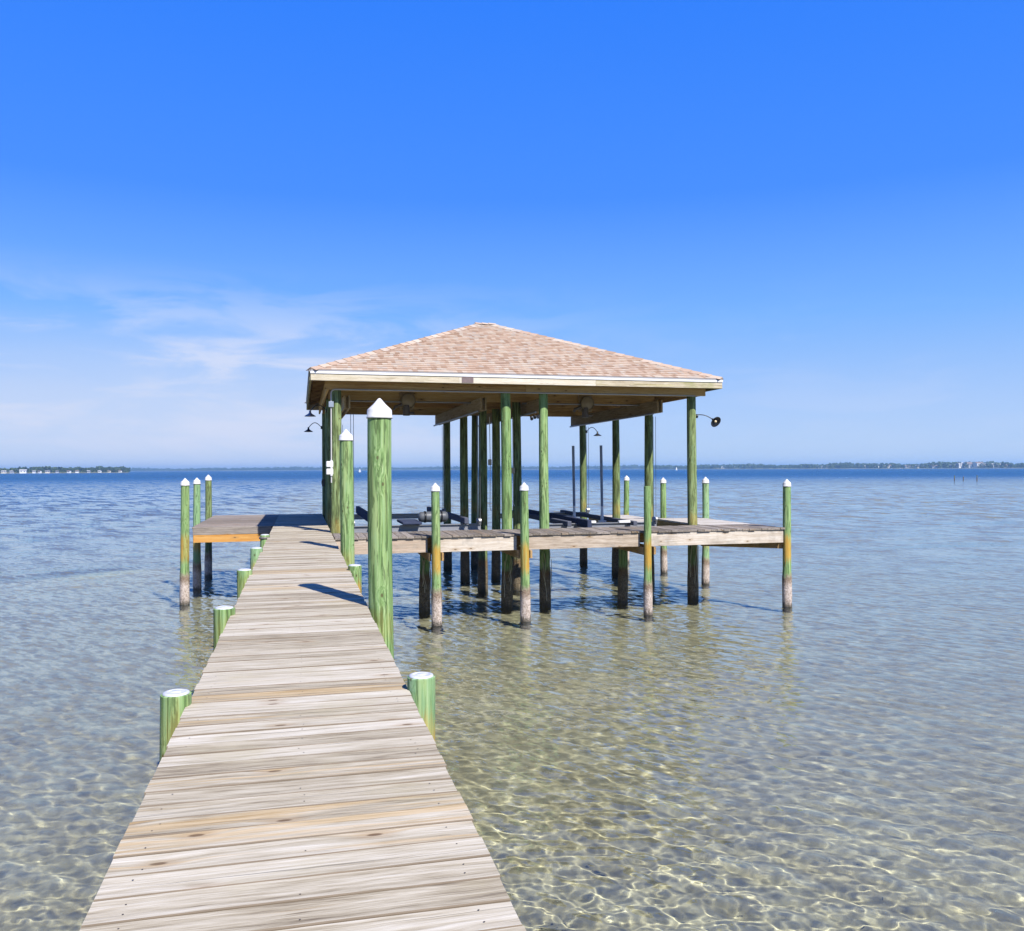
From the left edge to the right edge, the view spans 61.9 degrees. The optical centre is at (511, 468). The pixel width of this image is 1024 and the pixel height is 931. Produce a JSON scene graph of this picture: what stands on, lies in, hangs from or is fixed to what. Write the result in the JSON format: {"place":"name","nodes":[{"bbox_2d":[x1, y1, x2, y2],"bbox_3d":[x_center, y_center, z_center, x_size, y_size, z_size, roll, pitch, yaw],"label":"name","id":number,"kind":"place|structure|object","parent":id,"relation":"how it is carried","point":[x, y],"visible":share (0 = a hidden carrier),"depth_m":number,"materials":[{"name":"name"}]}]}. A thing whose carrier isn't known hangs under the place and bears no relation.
{"place":"outdoors","nodes":[
{"label":"outdoors","id":0,"kind":"place"},
{"bbox_2d":[19,469,26,472],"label":"shore house","id":1,"kind":"structure","parent":0,"point":[22,470],"depth_m":1025.10,"materials":[{"name":"white"}]},
{"bbox_2d":[0,472,128,473],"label":"shore","id":2,"kind":"structure","parent":0,"point":[82,472],"depth_m":1115.15,"materials":[{"name":"green plant"}]},
{"bbox_2d":[0,466,129,472],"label":"woods","id":3,"kind":"object","parent":2,"relation":"on","point":[80,469],"visible":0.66,"depth_m":1111.33,"materials":[{"name":"green plant"}]},
{"bbox_2d":[221,469,538,470],"bbox_3d":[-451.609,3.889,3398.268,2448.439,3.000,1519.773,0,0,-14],"label":"shore","id":4,"kind":"structure","parent":0,"point":[308,470],"depth_m":3514.77,"materials":[{"name":"green plant"}]},
{"bbox_2d":[130,464,702,470],"bbox_3d":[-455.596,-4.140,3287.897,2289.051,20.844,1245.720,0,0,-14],"label":"woods","id":5,"kind":"object","parent":4,"relation":"on","point":[634,466],"visible":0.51,"depth_m":3510.32,"materials":[{"name":"green plant"}]},
{"bbox_2d":[0,468,1023,930],"bbox_3d":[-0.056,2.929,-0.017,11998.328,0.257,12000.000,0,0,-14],"label":"water","id":6,"kind":"structure","parent":0,"point":[836,746],"depth_m":11.15,"materials":[{"name":"liquid"}]},
{"bbox_2d":[0,0,1023,470],"label":"sky","id":7,"kind":"structure","parent":0,"point":[814,208],"materials":[{"name":"blue"}]},
{"bbox_2d":[737,467,1023,468],"bbox_3d":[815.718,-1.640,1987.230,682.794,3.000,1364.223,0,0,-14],"label":"shore","id":8,"kind":"structure","parent":0,"point":[873,468],"depth_m":1728.09,"materials":[{"name":"green plant"}]},
{"bbox_2d":[654,461,1023,468],"bbox_3d":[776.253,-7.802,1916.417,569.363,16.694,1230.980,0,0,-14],"label":"woods","id":9,"kind":"object","parent":8,"relation":"on","point":[939,464],"visible":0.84,"depth_m":1824.53,"materials":[{"name":"green plant"}]},
{"bbox_2d":[956,463,962,467],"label":"shore house","id":10,"kind":"structure","parent":8,"relation":"on","point":[958,465],"depth_m":1596.33,"materials":[{"name":"white"}]},
{"bbox_2d":[973,462,982,467],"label":"shore house","id":11,"kind":"structure","parent":8,"relation":"on","point":[975,464],"depth_m":1575.66,"materials":[{"name":"white"}]},
{"bbox_3d":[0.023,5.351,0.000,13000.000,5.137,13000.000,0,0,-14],"label":"sea bed","id":12,"kind":"structure","parent":0,"visible":0},
{"bbox_2d":[159,689,191,762],"bbox_3d":[-1.785,2.735,4.576,0.212,3.085,0.202,0,0,-14],"label":"piling","id":13,"kind":"object","parent":12,"relation":"on","point":[174,703],"visible":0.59,"depth_m":4.51,"materials":[{"name":"green wood"}]},
{"bbox_2d":[179,478,189,604],"bbox_3d":[-7.159,2.251,18.666,0.222,4.100,0.231,0,0,-14],"label":"piling","id":14,"kind":"object","parent":12,"relation":"on","point":[184,595],"visible":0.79,"depth_m":18.60,"materials":[{"name":"green wood"}]},
{"bbox_2d":[193,478,201,589],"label":"piling","id":15,"kind":"object","parent":12,"relation":"on","point":[197,577],"visible":0.67,"depth_m":20.84,"materials":[{"name":"green wood"}]},
{"bbox_2d":[204,475,211,576],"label":"piling","id":16,"kind":"object","parent":12,"relation":"on","point":[208,545],"visible":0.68,"depth_m":23.36,"materials":[{"name":"green wood"}]},
{"bbox_2d":[213,606,234,651],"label":"piling","id":17,"kind":"object","parent":12,"relation":"on","point":[222,615],"visible":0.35,"depth_m":7.38,"materials":[{"name":"green wood"}]},
{"bbox_2d":[237,568,251,598],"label":"piling","id":18,"kind":"object","parent":12,"relation":"on","point":[243,574],"visible":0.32,"depth_m":10.20,"materials":[{"name":"green wood"}]},
{"bbox_2d":[250,547,262,569],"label":"piling","id":19,"kind":"object","parent":12,"relation":"on","point":[255,553],"visible":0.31,"depth_m":13.07,"materials":[{"name":"green wood"}]},
{"bbox_2d":[259,534,269,547],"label":"piling","id":20,"kind":"object","parent":12,"relation":"on","point":[263,538],"visible":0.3,"depth_m":15.87,"materials":[{"name":"green wood"}]},
{"bbox_2d":[339,429,354,565],"bbox_3d":[-2.611,1.826,13.522,0.263,4.910,0.258,0,0,-14],"label":"piling","id":21,"kind":"object","parent":12,"relation":"on","point":[346,502],"visible":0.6,"depth_m":13.43,"materials":[{"name":"green wood"}]},
{"bbox_2d":[348,564,361,593],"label":"piling","id":22,"kind":"object","parent":12,"relation":"on","point":[355,570],"visible":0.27,"depth_m":10.65,"materials":[{"name":"green wood"}]},
{"bbox_2d":[366,398,393,658],"bbox_3d":[-1.197,1.810,7.885,0.272,4.930,0.274,0,0,-14],"label":"piling","id":23,"kind":"object","parent":12,"relation":"on","point":[379,417],"visible":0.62,"depth_m":7.80,"materials":[{"name":"green wood"}]},
{"bbox_2d":[407,672,434,740],"bbox_3d":[-0.508,2.725,4.926,0.220,3.095,0.206,0,0,-14],"label":"piling","id":24,"kind":"object","parent":12,"relation":"on","point":[421,687],"visible":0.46,"depth_m":4.84,"materials":[{"name":"green wood"}]},
{"bbox_2d":[419,548,429,612],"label":"piling","id":25,"kind":"object","parent":12,"relation":"on","point":[424,602],"visible":0.37,"depth_m":17.40,"materials":[{"name":"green wood"}]},
{"bbox_2d":[422,559,430,593],"bbox_3d":[-1.733,2.259,17.417,0.216,1.129,0.056,0,0,-32],"label":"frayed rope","id":26,"kind":"object","parent":25,"relation":"attached to","point":[424,578],"visible":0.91,"depth_m":17.38,"materials":[{"name":"fabric"}]},
{"bbox_2d":[431,483,441,625],"bbox_3d":[-1.420,2.269,15.994,0.224,4.015,0.220,0,0,-14],"label":"piling","id":27,"kind":"object","parent":12,"relation":"on","point":[436,607],"visible":0.73,"depth_m":15.91,"materials":[{"name":"green wood"}]},
{"bbox_2d":[305,322,722,607],"bbox_3d":[-0.674,0.269,21.768,8.955,8.008,8.703,0,0,-14],"label":"boathouse","id":28,"kind":"object","parent":12,"relation":"on","point":[489,357],"visible":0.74,"depth_m":19.02,"materials":[{"name":"brown wood"}]},
{"bbox_2d":[80,514,525,930],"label":"walkway","id":29,"kind":"structure","parent":28,"relation":"attached to","point":[301,780],"depth_m":3.29,"materials":[{"name":"beige wood"}]},
{"bbox_2d":[192,514,278,542],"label":"side deck","id":30,"kind":"structure","parent":29,"relation":"attached to","point":[231,528],"depth_m":19.13,"materials":[{"name":"grey wood"}]},
{"bbox_2d":[304,422,321,431],"bbox_3d":[-5.690,-1.189,24.399,0.508,0.282,0.256,0,0,-14],"label":"barn lamp","id":31,"kind":"object","parent":28,"relation":"attached to","point":[308,430],"visible":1,"depth_m":24.34,"materials":[{"name":"black metal"}]},
{"bbox_2d":[305,405,326,416],"bbox_3d":[-4.461,-1.325,19.419,0.518,0.282,0.256,0,0,-14],"label":"barn lamp","id":32,"kind":"object","parent":28,"relation":"attached to","point":[309,414],"visible":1,"depth_m":19.38,"materials":[{"name":"black metal"}]},
{"bbox_2d":[350,392,470,415],"bbox_3d":[-2.418,-1.544,19.691,3.200,0.630,0.185,0,0,-14],"label":"lift motor","id":33,"kind":"object","parent":28,"relation":"attached to","point":[407,401],"visible":0.89,"depth_m":19.64,"materials":[{"name":"metal"}]},
{"bbox_2d":[342,413,481,532],"bbox_3d":[-2.728,0.082,21.320,2.890,2.580,5.900,0,0,-14],"label":"boat lift","id":34,"kind":"object","parent":28,"relation":"hanging from","point":[408,521],"visible":0.59,"depth_m":19.07,"materials":[{"name":"metal"}]},
{"bbox_2d":[418,511,447,522],"bbox_3d":[-1.743,1.058,18.854,0.665,0.256,0.256,0,0,-14],"label":"rolled cover","id":35,"kind":"object","parent":34,"relation":"on","point":[424,516],"visible":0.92,"depth_m":18.75,"materials":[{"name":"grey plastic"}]},
{"bbox_2d":[488,417,491,510],"bbox_3d":[-0.525,-0.121,20.227,0.080,2.233,0.058,0,0,-14],"label":"control cable","id":36,"kind":"object","parent":28,"relation":"hanging from","point":[490,462],"visible":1,"depth_m":20.23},
{"bbox_2d":[326,389,695,482],"bbox_3d":[0.188,-0.678,17.923,8.000,1.874,0.060,0,0,-14],"label":"conduit","id":37,"kind":"object","parent":28,"relation":"attached to","point":[330,462],"visible":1,"depth_m":17.43,"materials":[{"name":"white plastic"}]},
{"bbox_2d":[512,417,514,505],"bbox_3d":[0.023,-0.174,20.384,0.080,2.133,0.058,0,0,-14],"label":"control cable","id":38,"kind":"object","parent":28,"relation":"hanging from","point":[513,470],"visible":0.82,"depth_m":20.38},
{"bbox_2d":[530,415,539,419],"bbox_3d":[0.490,-1.090,18.127,0.241,0.127,0.131,0,0,-14],"label":"floodlight","id":39,"kind":"object","parent":28,"relation":"attached to","point":[535,417],"visible":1,"depth_m":18.09,"materials":[{"name":"black metal"}]},
{"bbox_2d":[542,549,551,600],"bbox_3d":[0.763,2.241,18.113,0.244,1.092,0.074,0,0,-31],"label":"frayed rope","id":40,"kind":"object","parent":28,"relation":"hanging from","point":[550,576],"visible":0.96,"depth_m":18.11,"materials":[{"name":"fabric"}]},
{"bbox_2d":[332,524,784,560],"bbox_3d":[1.132,1.488,17.526,9.404,0.475,1.620,0,0,-14],"label":"catwalk","id":41,"kind":"object","parent":28,"relation":"attached to","point":[628,538],"visible":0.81,"depth_m":17.05,"materials":[{"name":"grey wood"}]},
{"bbox_2d":[500,417,657,527],"bbox_3d":[1.476,0.084,22.131,2.820,2.620,6.350,0,0,-14],"label":"boat lift","id":42,"kind":"object","parent":28,"relation":"hanging from","point":[564,519],"visible":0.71,"depth_m":21.02,"materials":[{"name":"metal"}]},
{"bbox_2d":[522,395,638,417],"bbox_3d":[1.794,-1.563,20.736,3.200,0.630,0.185,0,0,-14],"label":"lift motor","id":43,"kind":"object","parent":28,"relation":"attached to","point":[585,404],"visible":0.93,"depth_m":20.69,"materials":[{"name":"metal"}]},
{"bbox_2d":[589,515,749,525],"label":"finger pier","id":44,"kind":"structure","parent":28,"relation":"attached to","point":[676,521],"depth_m":20.75,"materials":[{"name":"grey wood"}]},
{"bbox_2d":[689,545,698,582],"bbox_3d":[4.052,2.190,18.926,0.248,1.119,0.080,0,0,-14],"label":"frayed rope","id":45,"kind":"object","parent":28,"relation":"hanging from","point":[695,559],"visible":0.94,"depth_m":18.91,"materials":[{"name":"fabric"}]},
{"bbox_2d":[696,414,720,426],"bbox_3d":[4.358,-1.079,18.999,0.565,0.291,0.201,0,0,14],"label":"barn lamp","id":46,"kind":"object","parent":28,"relation":"attached to","point":[715,421],"visible":1,"depth_m":19.01,"materials":[{"name":"black metal"}]},
{"bbox_2d":[519,483,530,621],"bbox_3d":[0.253,2.264,16.409,0.218,4.010,0.215,0,0,-14],"label":"piling","id":47,"kind":"object","parent":12,"relation":"on","point":[525,605],"visible":0.74,"depth_m":16.32,"materials":[{"name":"green wood"}]},
{"bbox_2d":[617,549,627,603],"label":"piling","id":48,"kind":"object","parent":12,"relation":"on","point":[622,595],"visible":0.43,"depth_m":18.46,"materials":[{"name":"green wood"}]},
{"bbox_2d":[624,475,629,561],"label":"piling","id":49,"kind":"object","parent":12,"relation":"on","point":[626,494],"visible":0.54,"depth_m":26.63,"materials":[{"name":"green wood"}]},
{"bbox_2d":[643,486,652,614],"bbox_3d":[2.727,2.301,17.047,0.209,3.914,0.206,0,0,-14],"label":"piling","id":50,"kind":"object","parent":12,"relation":"on","point":[647,596],"visible":0.7,"depth_m":16.99,"materials":[{"name":"green wood"}]},
{"bbox_2d":[660,478,667,572],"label":"piling","id":51,"kind":"object","parent":12,"relation":"on","point":[663,560],"visible":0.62,"depth_m":23.90,"materials":[{"name":"green wood"}]},
{"bbox_2d":[701,477,709,583],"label":"piling","id":52,"kind":"object","parent":12,"relation":"on","point":[705,576],"visible":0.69,"depth_m":21.43,"materials":[{"name":"green wood"}]},
{"bbox_2d":[782,479,791,606],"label":"piling","id":53,"kind":"object","parent":12,"relation":"on","point":[786,585],"visible":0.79,"depth_m":17.95,"materials":[{"name":"green wood"}]}
]}

